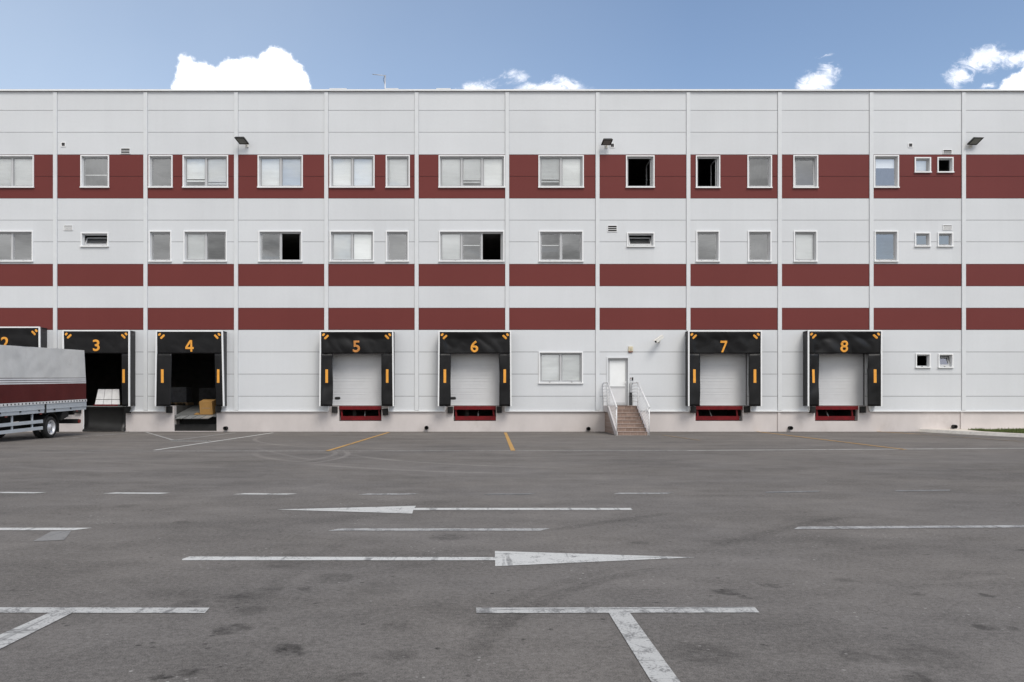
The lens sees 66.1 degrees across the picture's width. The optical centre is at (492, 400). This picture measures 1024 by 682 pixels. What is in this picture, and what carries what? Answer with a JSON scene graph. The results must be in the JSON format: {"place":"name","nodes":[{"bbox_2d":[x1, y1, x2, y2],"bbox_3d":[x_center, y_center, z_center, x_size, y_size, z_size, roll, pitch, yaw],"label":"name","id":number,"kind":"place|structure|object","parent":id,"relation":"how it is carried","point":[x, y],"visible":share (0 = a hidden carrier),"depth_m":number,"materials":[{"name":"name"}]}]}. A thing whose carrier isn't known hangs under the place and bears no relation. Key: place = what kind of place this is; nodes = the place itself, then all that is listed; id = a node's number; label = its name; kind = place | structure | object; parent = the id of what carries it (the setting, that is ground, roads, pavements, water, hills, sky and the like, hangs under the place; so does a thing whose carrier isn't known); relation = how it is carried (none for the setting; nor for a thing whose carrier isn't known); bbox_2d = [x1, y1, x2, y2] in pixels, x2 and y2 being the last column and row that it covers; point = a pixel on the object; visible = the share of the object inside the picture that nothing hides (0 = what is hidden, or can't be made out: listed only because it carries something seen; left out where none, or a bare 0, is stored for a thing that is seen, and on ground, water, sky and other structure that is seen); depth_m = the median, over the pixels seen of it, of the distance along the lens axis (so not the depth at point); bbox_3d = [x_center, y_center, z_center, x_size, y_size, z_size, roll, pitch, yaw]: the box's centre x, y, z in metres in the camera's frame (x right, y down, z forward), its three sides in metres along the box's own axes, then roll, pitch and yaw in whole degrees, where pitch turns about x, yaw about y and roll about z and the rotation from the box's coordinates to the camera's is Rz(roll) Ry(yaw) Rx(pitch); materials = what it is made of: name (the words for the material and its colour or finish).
{"place":"outdoors","nodes":[
{"label":"outdoors","id":0,"kind":"place"},
{"bbox_2d":[171,387,193,404],"bbox_3d":[-15.786,-0.225,39.600,1.180,0.900,0.800,0,0,0],"label":"loaded pallet","id":1,"kind":"object","parent":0,"point":[180,395],"visible":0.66,"depth_m":39.24,"materials":[{"name":"black plastic"}]},
{"bbox_2d":[174,440,210,440],"bbox_3d":[-10.617,1.408,27.663,1.278,0.014,0.340,0,0,0],"label":"drain grate","id":2,"kind":"object","parent":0,"point":[192,440],"visible":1,"depth_m":27.77,"materials":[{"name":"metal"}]},
{"bbox_2d":[198,388,215,404],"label":"loaded pallet","id":3,"kind":"object","parent":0,"point":[207,393],"visible":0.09,"depth_m":42.04,"materials":[{"name":"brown wood"}]},
{"bbox_2d":[0,432,1023,681],"bbox_3d":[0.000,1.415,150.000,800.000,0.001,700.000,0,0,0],"label":"asphalt yard","id":4,"kind":"structure","parent":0,"point":[890,604],"depth_m":7.20,"materials":[{"name":"grey asphalt"}]},
{"bbox_2d":[0,492,42,492],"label":"lane dash","id":5,"kind":"object","parent":4,"relation":"on","point":[21,492],"visible":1,"depth_m":12.10,"materials":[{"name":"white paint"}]},
{"bbox_2d":[0,612,71,648],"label":"road marking line","id":6,"kind":"object","parent":4,"relation":"on","point":[18,633],"visible":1,"depth_m":4.89,"materials":[{"name":"white paint"}]},
{"bbox_2d":[0,528,85,529],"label":"bay line","id":7,"kind":"object","parent":4,"relation":"on","point":[41,528],"visible":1,"depth_m":8.69,"materials":[{"name":"white paint"}]},
{"bbox_2d":[0,345,86,437],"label":"lorry","id":8,"kind":"object","parent":4,"relation":"on","point":[42,392],"visible":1,"depth_m":29.21,"materials":[{"name":"metal"}]},
{"bbox_2d":[32,450,61,450],"bbox_3d":[-11.299,1.411,22.219,3.560,0.001,0.080,0,0,4],"label":"stop line","id":9,"kind":"object","parent":4,"relation":"on","point":[46,450],"visible":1,"depth_m":22.32,"materials":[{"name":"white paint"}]},
{"bbox_2d":[34,531,70,540],"bbox_3d":[-4.558,1.411,8.241,0.284,0.001,0.629,0,0,-14],"label":"paint smear","id":10,"kind":"object","parent":4,"relation":"on","point":[56,535],"visible":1,"depth_m":8.18},
{"bbox_2d":[0,607,208,612],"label":"parking bar","id":11,"kind":"object","parent":4,"relation":"on","point":[93,610],"visible":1,"depth_m":5.29,"materials":[{"name":"white paint"}]},
{"bbox_2d":[107,492,162,493],"bbox_3d":[-5.428,1.411,12.027,1.001,0.001,0.150,0,0,3],"label":"road marking","id":12,"kind":"object","parent":4,"relation":"on","point":[132,493],"visible":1,"depth_m":11.97,"materials":[{"name":"white paint"}]},
{"bbox_2d":[156,433,268,449],"bbox_3d":[-9.657,1.408,28.547,0.130,0.001,12.178,0,0,0],"label":"road marking","id":13,"kind":"object","parent":4,"relation":"on","point":[207,442],"visible":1,"depth_m":26.54,"materials":[{"name":"white paint"}]},
{"bbox_2d":[241,493,291,494],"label":"road marking","id":14,"kind":"object","parent":4,"relation":"on","point":[269,493],"visible":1,"depth_m":11.97,"materials":[{"name":"white paint"}]},
{"bbox_2d":[326,432,388,450],"bbox_3d":[-4.640,1.406,28.601,0.129,0.001,13.001,0,0,0],"label":"road marking","id":15,"kind":"object","parent":4,"relation":"on","point":[355,442],"visible":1,"depth_m":26.50,"materials":[{"name":"yellow paint"}]},
{"bbox_2d":[359,493,417,494],"bbox_3d":[-1.577,1.411,11.911,0.909,0.001,0.150,0,0,-1],"label":"road marking","id":16,"kind":"object","parent":4,"relation":"on","point":[388,493],"visible":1,"depth_m":11.91,"materials":[{"name":"white paint"}]},
{"bbox_2d":[182,551,689,565],"bbox_3d":[-0.471,1.411,7.056,4.597,0.001,0.680,0,0,0],"label":"direction arrow","id":17,"kind":"object","parent":4,"relation":"on","point":[504,558],"visible":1,"depth_m":7.04,"materials":[{"name":"white paint"}]},
{"bbox_2d":[328,528,548,530],"bbox_3d":[-0.579,1.411,8.630,2.432,0.001,0.160,0,0,0],"label":"bay line","id":18,"kind":"object","parent":4,"relation":"on","point":[440,529],"visible":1,"depth_m":8.63,"materials":[{"name":"white paint"}]},
{"bbox_2d":[279,506,631,512],"bbox_3d":[-0.493,1.411,10.211,4.622,0.001,0.718,0,0,0],"label":"direction arrow","id":19,"kind":"object","parent":4,"relation":"on","point":[400,509],"visible":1,"depth_m":10.21,"materials":[{"name":"white paint"}]},
{"bbox_2d":[483,493,534,494],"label":"road marking","id":20,"kind":"object","parent":4,"relation":"on","point":[506,493],"visible":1,"depth_m":11.97,"materials":[{"name":"white paint"}]},
{"bbox_2d":[504,433,514,450],"bbox_3d":[0.563,1.406,28.514,0.143,0.001,12.591,0,0,0],"label":"road marking","id":21,"kind":"object","parent":4,"relation":"on","point":[509,442],"visible":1,"depth_m":26.50,"materials":[{"name":"yellow paint"}]},
{"bbox_2d":[0,89,1023,431],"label":"warehouse","id":22,"kind":"structure","parent":4,"relation":"on","point":[418,219],"depth_m":36.00,"materials":[{"name":"white metal"}]},
{"bbox_2d":[0,231,33,261],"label":"window","id":23,"kind":"structure","parent":22,"relation":"in","point":[12,233],"depth_m":36.08,"materials":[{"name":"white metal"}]},
{"bbox_2d":[0,155,34,187],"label":"window","id":24,"kind":"structure","parent":22,"relation":"in","point":[16,171],"depth_m":36.15,"materials":[{"name":"white metal"}]},
{"bbox_2d":[0,327,46,347],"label":"dock shelter","id":25,"kind":"object","parent":22,"relation":"attached to","point":[26,336],"visible":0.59,"depth_m":35.42,"materials":[{"name":"black rubber"}]},
{"bbox_2d":[64,225,72,229],"bbox_3d":[-19.402,-7.905,35.984,0.415,0.239,0.029,0,0,0],"label":"wall vent","id":26,"kind":"object","parent":22,"relation":"attached to","point":[68,227],"depth_m":35.99,"materials":[{"name":"white metal"}]},
{"bbox_2d":[80,232,108,246],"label":"window","id":27,"kind":"structure","parent":22,"relation":"in","point":[83,244],"depth_m":36.08,"materials":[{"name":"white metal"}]},
{"bbox_2d":[80,155,109,187],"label":"window","id":28,"kind":"structure","parent":22,"relation":"in","point":[82,157],"depth_m":36.02,"materials":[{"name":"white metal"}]},
{"bbox_2d":[62,330,134,405],"bbox_3d":[-17.829,-1.466,35.684,3.019,3.427,0.628,0,0,0],"label":"dock shelter","id":29,"kind":"object","parent":22,"relation":"attached to","point":[122,342],"visible":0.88,"depth_m":35.43,"materials":[{"name":"black rubber"}]},
{"bbox_2d":[82,389,125,430],"bbox_3d":[-17.764,0.429,37.101,1.998,1.927,2.288,0,0,0],"label":"dock leveller","id":30,"kind":"object","parent":22,"relation":"attached to","point":[105,419],"visible":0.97,"depth_m":36.16,"materials":[{"name":"metal"}]},
{"bbox_2d":[96,388,121,404],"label":"loaded pallet","id":31,"kind":"object","parent":22,"relation":"on","point":[120,392],"visible":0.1,"depth_m":41.04,"materials":[{"name":"white plastic"}]},
{"bbox_2d":[120,148,129,153],"bbox_3d":[-16.793,-11.417,35.984,0.439,0.263,0.029,0,0,0],"label":"wall vent","id":32,"kind":"object","parent":22,"relation":"attached to","point":[124,150],"depth_m":35.99,"materials":[{"name":"white metal"}]},
{"bbox_2d":[148,231,171,261],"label":"window","id":33,"kind":"structure","parent":22,"relation":"in","point":[151,233],"depth_m":36.04,"materials":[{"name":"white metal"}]},
{"bbox_2d":[148,155,172,187],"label":"window","id":34,"kind":"structure","parent":22,"relation":"in","point":[150,157],"depth_m":35.96,"materials":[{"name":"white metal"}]},
{"bbox_2d":[155,330,226,405],"bbox_3d":[-13.631,-1.458,35.684,3.127,3.410,0.629,0,0,0],"label":"dock shelter","id":35,"kind":"object","parent":22,"relation":"attached to","point":[169,343],"visible":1,"depth_m":35.42,"materials":[{"name":"black rubber"}]},
{"bbox_2d":[175,405,216,430],"bbox_3d":[-13.616,0.805,37.080,1.919,1.160,2.630,0,0,0],"label":"dock leveller","id":36,"kind":"object","parent":22,"relation":"attached to","point":[188,420],"visible":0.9,"depth_m":36.10,"materials":[{"name":"metal"}]},
{"bbox_2d":[199,399,215,414],"bbox_3d":[-13.164,0.286,36.403,0.582,0.697,0.665,0,0,0],"label":"cardboard box","id":37,"kind":"object","parent":36,"relation":"on","point":[207,406],"visible":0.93,"depth_m":36.15,"materials":[{"name":"brown cardboard"}]},
{"bbox_2d":[182,155,228,187],"bbox_3d":[-13.134,-10.476,36.048,2.103,1.498,0.255,0,0,0],"label":"window","id":38,"kind":"structure","parent":22,"relation":"in","point":[211,168],"depth_m":36.15,"materials":[{"name":"white metal"}]},
{"bbox_2d":[183,231,227,261],"bbox_3d":[-13.140,-7.060,36.044,2.018,1.427,0.247,0,0,0],"label":"window","id":39,"kind":"structure","parent":22,"relation":"in","point":[195,243],"depth_m":36.09,"materials":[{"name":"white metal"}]},
{"bbox_2d":[234,137,248,146],"bbox_3d":[-11.334,-11.762,35.695,0.391,0.349,0.692,0,0,28],"label":"floodlight","id":40,"kind":"object","parent":22,"relation":"attached to","point":[241,140],"visible":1,"depth_m":35.65,"materials":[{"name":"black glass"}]},
{"bbox_2d":[257,155,302,187],"bbox_3d":[-9.713,-10.476,36.044,2.091,1.498,0.247,0,0,0],"label":"window","id":41,"kind":"structure","parent":22,"relation":"in","point":[274,171],"depth_m":36.15,"materials":[{"name":"white metal"}]},
{"bbox_2d":[258,231,302,261],"bbox_3d":[-9.707,-7.060,36.040,2.030,1.427,0.240,0,0,0],"label":"window","id":42,"kind":"structure","parent":22,"relation":"in","point":[260,233],"depth_m":36.08,"materials":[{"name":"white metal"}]},
{"bbox_2d":[329,231,373,261],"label":"window","id":43,"kind":"structure","parent":22,"relation":"in","point":[345,246],"depth_m":36.15,"materials":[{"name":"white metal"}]},
{"bbox_2d":[329,155,374,187],"bbox_3d":[-6.433,-10.476,36.044,2.091,1.498,0.247,0,0,0],"label":"window","id":44,"kind":"structure","parent":22,"relation":"in","point":[345,171],"depth_m":36.15,"materials":[{"name":"white metal"}]},
{"bbox_2d":[319,331,394,405],"bbox_3d":[-6.120,-1.452,35.684,3.362,3.398,0.628,0,0,0],"label":"dock shelter","id":45,"kind":"object","parent":22,"relation":"attached to","point":[351,342],"visible":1,"depth_m":35.45,"materials":[{"name":"black rubber"}]},
{"bbox_2d":[332,353,382,405],"bbox_3d":[-6.213,-1.059,36.205,2.380,2.608,0.080,0,0,0],"label":"dock door","id":46,"kind":"structure","parent":22,"relation":"in","point":[356,377],"depth_m":36.19,"materials":[{"name":"metal"}]},
{"bbox_2d":[339,406,380,419],"bbox_3d":[-6.067,0.565,36.970,1.919,0.660,1.950,0,0,0],"label":"dock leveller","id":47,"kind":"object","parent":22,"relation":"attached to","point":[354,409],"visible":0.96,"depth_m":36.08,"materials":[{"name":"red paint"}]},
{"bbox_2d":[373,74,385,88],"bbox_3d":[-5.418,-14.823,37.600,0.650,1.675,0.367,0,0,0],"label":"roof aerial","id":48,"kind":"object","parent":22,"relation":"on","point":[384,79],"visible":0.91,"depth_m":37.59,"materials":[{"name":"metal"}]},
{"bbox_2d":[385,231,408,261],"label":"window","id":49,"kind":"structure","parent":22,"relation":"in","point":[387,232],"depth_m":36.08,"materials":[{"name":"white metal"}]},
{"bbox_2d":[385,155,409,187],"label":"window","id":50,"kind":"structure","parent":22,"relation":"in","point":[397,166],"depth_m":36.15,"materials":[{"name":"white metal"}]},
{"bbox_2d":[438,155,504,187],"bbox_3d":[-0.957,-10.476,36.048,3.067,1.498,0.255,0,0,0],"label":"window","id":51,"kind":"structure","parent":22,"relation":"in","point":[452,174],"depth_m":36.15,"materials":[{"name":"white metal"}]},
{"bbox_2d":[438,231,504,261],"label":"window","id":52,"kind":"structure","parent":22,"relation":"in","point":[451,245],"depth_m":36.09,"materials":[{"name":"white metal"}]},
{"bbox_2d":[438,331,511,405],"bbox_3d":[-0.814,-1.452,35.684,3.321,3.398,0.628,0,0,0],"label":"dock shelter","id":53,"kind":"object","parent":22,"relation":"attached to","point":[471,342],"visible":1,"depth_m":35.44,"materials":[{"name":"black rubber"}]},
{"bbox_2d":[454,406,495,419],"bbox_3d":[-0.823,0.565,36.970,1.919,0.660,1.950,0,0,0],"label":"dock leveller","id":54,"kind":"object","parent":22,"relation":"attached to","point":[467,409],"visible":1,"depth_m":36.08,"materials":[{"name":"red paint"}]},
{"bbox_2d":[451,353,500,405],"bbox_3d":[-0.809,-1.059,36.205,2.380,2.608,0.080,0,0,0],"label":"dock door","id":55,"kind":"structure","parent":22,"relation":"in","point":[474,377],"depth_m":36.19,"materials":[{"name":"metal"}]},
{"bbox_2d":[538,352,582,383],"bbox_3d":[3.110,-1.512,36.044,2.054,1.463,0.247,0,0,0],"label":"window","id":56,"kind":"structure","parent":22,"relation":"in","point":[554,367],"depth_m":36.15,"materials":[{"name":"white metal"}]},
{"bbox_2d":[538,155,583,187],"bbox_3d":[3.122,-10.476,36.048,2.103,1.498,0.255,0,0,0],"label":"window","id":57,"kind":"structure","parent":22,"relation":"in","point":[568,169],"depth_m":36.15,"materials":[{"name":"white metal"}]},
{"bbox_2d":[539,231,583,261],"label":"window","id":58,"kind":"structure","parent":22,"relation":"in","point":[560,233],"depth_m":36.08,"materials":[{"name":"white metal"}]},
{"bbox_2d":[601,138,612,147],"bbox_3d":[5.165,-11.713,35.749,0.520,0.310,0.498,0,0,0],"label":"floodlight","id":59,"kind":"object","parent":22,"relation":"attached to","point":[606,142],"visible":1,"depth_m":35.65,"materials":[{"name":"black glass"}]},
{"bbox_2d":[607,225,616,231],"bbox_3d":[5.463,-7.872,35.984,0.439,0.295,0.029,0,0,0],"label":"wall vent","id":60,"kind":"object","parent":22,"relation":"attached to","point":[611,228],"depth_m":35.99,"materials":[{"name":"white metal"}]},
{"bbox_2d":[606,357,628,404],"bbox_3d":[5.720,-0.897,36.068,1.041,2.223,0.205,0,0,0],"label":"entrance door","id":61,"kind":"structure","parent":22,"relation":"in","point":[617,368],"depth_m":36.13,"materials":[{"name":"paint"}]},
{"bbox_2d":[629,382,631,404],"bbox_3d":[6.290,-0.319,35.921,0.151,1.069,0.062,0,0,0],"label":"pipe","id":62,"kind":"object","parent":22,"relation":"attached to","point":[630,397],"visible":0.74,"depth_m":35.91,"materials":[{"name":"metal"}]},
{"bbox_2d":[628,346,632,351],"bbox_3d":[6.300,-2.346,35.946,0.220,0.278,0.107,0,0,0],"label":"alarm siren","id":63,"kind":"object","parent":22,"relation":"attached to","point":[630,348],"visible":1,"depth_m":35.91,"materials":[{"name":"beige plastic"}]},
{"bbox_2d":[626,155,654,187],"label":"window","id":64,"kind":"structure","parent":22,"relation":"in","point":[652,157],"depth_m":35.98,"materials":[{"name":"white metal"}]},
{"bbox_2d":[627,232,654,246],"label":"window","id":65,"kind":"structure","parent":22,"relation":"in","point":[652,239],"depth_m":36.08,"materials":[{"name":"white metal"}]},
{"bbox_2d":[653,335,663,342],"bbox_3d":[7.455,-2.801,35.720,0.614,0.371,0.377,0,0,-34],"label":"security camera","id":66,"kind":"object","parent":22,"relation":"attached to","point":[658,339],"visible":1,"depth_m":35.59,"materials":[{"name":"white plastic"}]},
{"bbox_2d":[695,155,720,187],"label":"window","id":67,"kind":"structure","parent":22,"relation":"in","point":[715,157],"depth_m":36.08,"materials":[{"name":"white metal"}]},
{"bbox_2d":[696,231,719,261],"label":"window","id":68,"kind":"structure","parent":22,"relation":"in","point":[717,233],"depth_m":36.08,"materials":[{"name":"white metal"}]},
{"bbox_2d":[695,406,742,419],"bbox_3d":[10.360,0.565,36.970,2.138,0.660,1.950,0,0,0],"label":"dock leveller","id":69,"kind":"object","parent":22,"relation":"attached to","point":[711,417],"visible":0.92,"depth_m":36.08,"materials":[{"name":"red paint"}]},
{"bbox_2d":[695,353,745,405],"bbox_3d":[10.442,-1.059,36.208,2.380,2.608,0.075,0,0,0],"label":"dock door","id":70,"kind":"structure","parent":22,"relation":"in","point":[722,376],"depth_m":36.19,"materials":[{"name":"metal"}]},
{"bbox_2d":[685,330,761,405],"bbox_3d":[10.442,-1.458,35.684,3.319,3.410,0.628,0,0,0],"label":"dock shelter","id":71,"kind":"object","parent":22,"relation":"attached to","point":[699,342],"visible":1,"depth_m":35.44,"materials":[{"name":"black rubber"}]},
{"bbox_2d":[747,231,771,261],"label":"window","id":72,"kind":"structure","parent":22,"relation":"in","point":[769,233],"depth_m":36.08,"materials":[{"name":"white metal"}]},
{"bbox_2d":[747,155,772,187],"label":"window","id":73,"kind":"structure","parent":22,"relation":"in","point":[769,157],"depth_m":36.02,"materials":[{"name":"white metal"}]},
{"bbox_2d":[793,231,817,261],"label":"window","id":74,"kind":"structure","parent":22,"relation":"in","point":[805,242],"depth_m":36.15,"materials":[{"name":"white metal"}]},
{"bbox_2d":[793,155,818,187],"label":"window","id":75,"kind":"structure","parent":22,"relation":"in","point":[814,158],"depth_m":36.08,"materials":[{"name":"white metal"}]},
{"bbox_2d":[815,406,857,419],"bbox_3d":[15.738,0.565,36.970,1.943,0.660,1.950,0,0,0],"label":"dock leveller","id":76,"kind":"object","parent":22,"relation":"attached to","point":[828,417],"visible":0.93,"depth_m":36.08,"materials":[{"name":"red paint"}]},
{"bbox_2d":[819,353,862,405],"bbox_3d":[15.834,-1.059,36.208,2.380,2.608,0.075,0,0,0],"label":"dock door","id":77,"kind":"structure","parent":22,"relation":"in","point":[840,375],"depth_m":36.19,"materials":[{"name":"metal"}]},
{"bbox_2d":[803,330,881,405],"bbox_3d":[15.834,-1.464,35.684,3.343,3.422,0.628,0,0,0],"label":"dock shelter","id":78,"kind":"object","parent":22,"relation":"attached to","point":[816,343],"visible":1,"depth_m":35.44,"materials":[{"name":"black rubber"}]},
{"bbox_2d":[874,231,898,261],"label":"window","id":79,"kind":"structure","parent":22,"relation":"in","point":[895,233],"depth_m":36.02,"materials":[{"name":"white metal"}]},
{"bbox_2d":[874,155,899,187],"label":"window","id":80,"kind":"structure","parent":22,"relation":"in","point":[879,160],"depth_m":36.08,"materials":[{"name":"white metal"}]},
{"bbox_2d":[914,232,930,246],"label":"window","id":81,"kind":"structure","parent":22,"relation":"in","point":[928,234],"depth_m":35.96,"materials":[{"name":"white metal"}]},
{"bbox_2d":[914,157,931,172],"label":"window","id":82,"kind":"structure","parent":22,"relation":"in","point":[921,164],"depth_m":36.08,"materials":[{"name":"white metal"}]},
{"bbox_2d":[915,353,931,367],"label":"window","id":83,"kind":"structure","parent":22,"relation":"in","point":[928,355],"depth_m":35.99,"materials":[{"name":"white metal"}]},
{"bbox_2d":[937,157,953,172],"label":"window","id":84,"kind":"structure","parent":22,"relation":"in","point":[951,159],"depth_m":35.96,"materials":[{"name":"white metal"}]},
{"bbox_2d":[937,232,953,246],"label":"window","id":85,"kind":"structure","parent":22,"relation":"in","point":[950,234],"depth_m":35.99,"materials":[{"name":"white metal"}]},
{"bbox_2d":[938,354,953,367],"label":"window","id":86,"kind":"structure","parent":22,"relation":"in","point":[949,361],"depth_m":36.02,"materials":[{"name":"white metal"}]},
{"bbox_2d":[943,149,951,153],"bbox_3d":[20.780,-11.378,35.984,0.415,0.210,0.029,0,0,0],"label":"wall vent","id":87,"kind":"object","parent":22,"relation":"attached to","point":[947,151],"depth_m":35.99,"materials":[{"name":"white metal"}]},
{"bbox_2d":[943,225,951,229],"bbox_3d":[20.780,-7.923,35.984,0.415,0.242,0.029,0,0,0],"label":"wall vent","id":88,"kind":"object","parent":22,"relation":"attached to","point":[947,227],"depth_m":35.99,"materials":[{"name":"white metal"}]},
{"bbox_2d":[967,137,983,147],"bbox_3d":[21.924,-11.763,35.742,0.651,0.385,0.380,0,0,37],"label":"floodlight","id":89,"kind":"object","parent":22,"relation":"attached to","point":[974,141],"visible":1,"depth_m":35.72,"materials":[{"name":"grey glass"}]},
{"bbox_2d":[476,607,758,612],"bbox_3d":[0.841,1.411,5.308,1.905,0.001,0.141,0,0,-1],"label":"parking bar","id":90,"kind":"object","parent":4,"relation":"on","point":[616,610],"visible":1,"depth_m":5.29,"materials":[{"name":"white paint"}]},
{"bbox_2d":[552,450,687,450],"bbox_3d":[-1.995,1.411,22.207,15.058,0.001,0.120,0,0,-1],"label":"stop line","id":91,"kind":"object","parent":4,"relation":"on","point":[619,450],"visible":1,"depth_m":22.32,"materials":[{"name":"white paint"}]},
{"bbox_2d":[603,382,649,434],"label":"entrance stairs","id":92,"kind":"structure","parent":4,"relation":"on","point":[624,420],"depth_m":33.53,"materials":[{"name":"beige concrete"}]},
{"bbox_2d":[615,492,672,493],"bbox_3d":[2.300,1.411,12.014,0.963,0.001,0.150,0,0,-3],"label":"road marking","id":93,"kind":"object","parent":4,"relation":"on","point":[646,493],"visible":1,"depth_m":11.97,"materials":[{"name":"white paint"}]},
{"bbox_2d":[609,613,679,681],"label":"road marking line","id":94,"kind":"object","parent":4,"relation":"on","point":[654,664],"visible":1,"depth_m":4.44,"materials":[{"name":"white paint"}]},
{"bbox_2d":[765,491,818,492],"bbox_3d":[4.649,1.411,12.214,1.016,0.001,0.150,0,0,-8],"label":"road marking","id":95,"kind":"object","parent":4,"relation":"on","point":[788,491],"visible":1,"depth_m":12.24,"materials":[{"name":"white paint"}]},
{"bbox_2d":[756,431,899,448],"bbox_3d":[11.990,1.406,29.355,0.125,0.001,13.309,0,0,1],"label":"road marking","id":96,"kind":"object","parent":4,"relation":"on","point":[832,440],"visible":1,"depth_m":27.15,"materials":[{"name":"yellow paint"}]},
{"bbox_2d":[688,448,995,450],"bbox_3d":[14.021,1.411,23.229,17.075,0.001,0.130,0,0,-6],"label":"stop line","id":97,"kind":"object","parent":4,"relation":"on","point":[852,449],"visible":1,"depth_m":22.78,"materials":[{"name":"white paint"}]},
{"bbox_2d":[795,525,1023,528],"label":"bay line","id":98,"kind":"object","parent":4,"relation":"on","point":[864,527],"visible":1,"depth_m":8.83,"materials":[{"name":"white paint"}]},
{"bbox_2d":[896,490,949,490],"bbox_3d":[6.764,1.411,12.384,1.030,0.001,0.150,0,0,-5],"label":"lane dash","id":99,"kind":"object","parent":4,"relation":"on","point":[922,490],"visible":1,"depth_m":12.37,"materials":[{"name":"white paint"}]},
{"bbox_2d":[918,429,1023,436],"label":"kerb","id":100,"kind":"structure","parent":4,"relation":"on","point":[974,433],"depth_m":32.72,"materials":[{"name":"concrete"}]},
{"bbox_2d":[0,0,1023,88],"label":"sky","id":101,"kind":"structure","parent":0,"point":[45,44],"materials":[{"name":"blue"}]},
{"bbox_2d":[934,429,1023,433],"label":"pavement","id":102,"kind":"structure","parent":0,"point":[971,430],"depth_m":34.30,"materials":[{"name":"grey concrete"}]},
{"bbox_2d":[968,427,1023,432],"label":"grass","id":103,"kind":"structure","parent":0,"point":[1015,430],"depth_m":33.23,"materials":[{"name":"green plant"}]}
]}

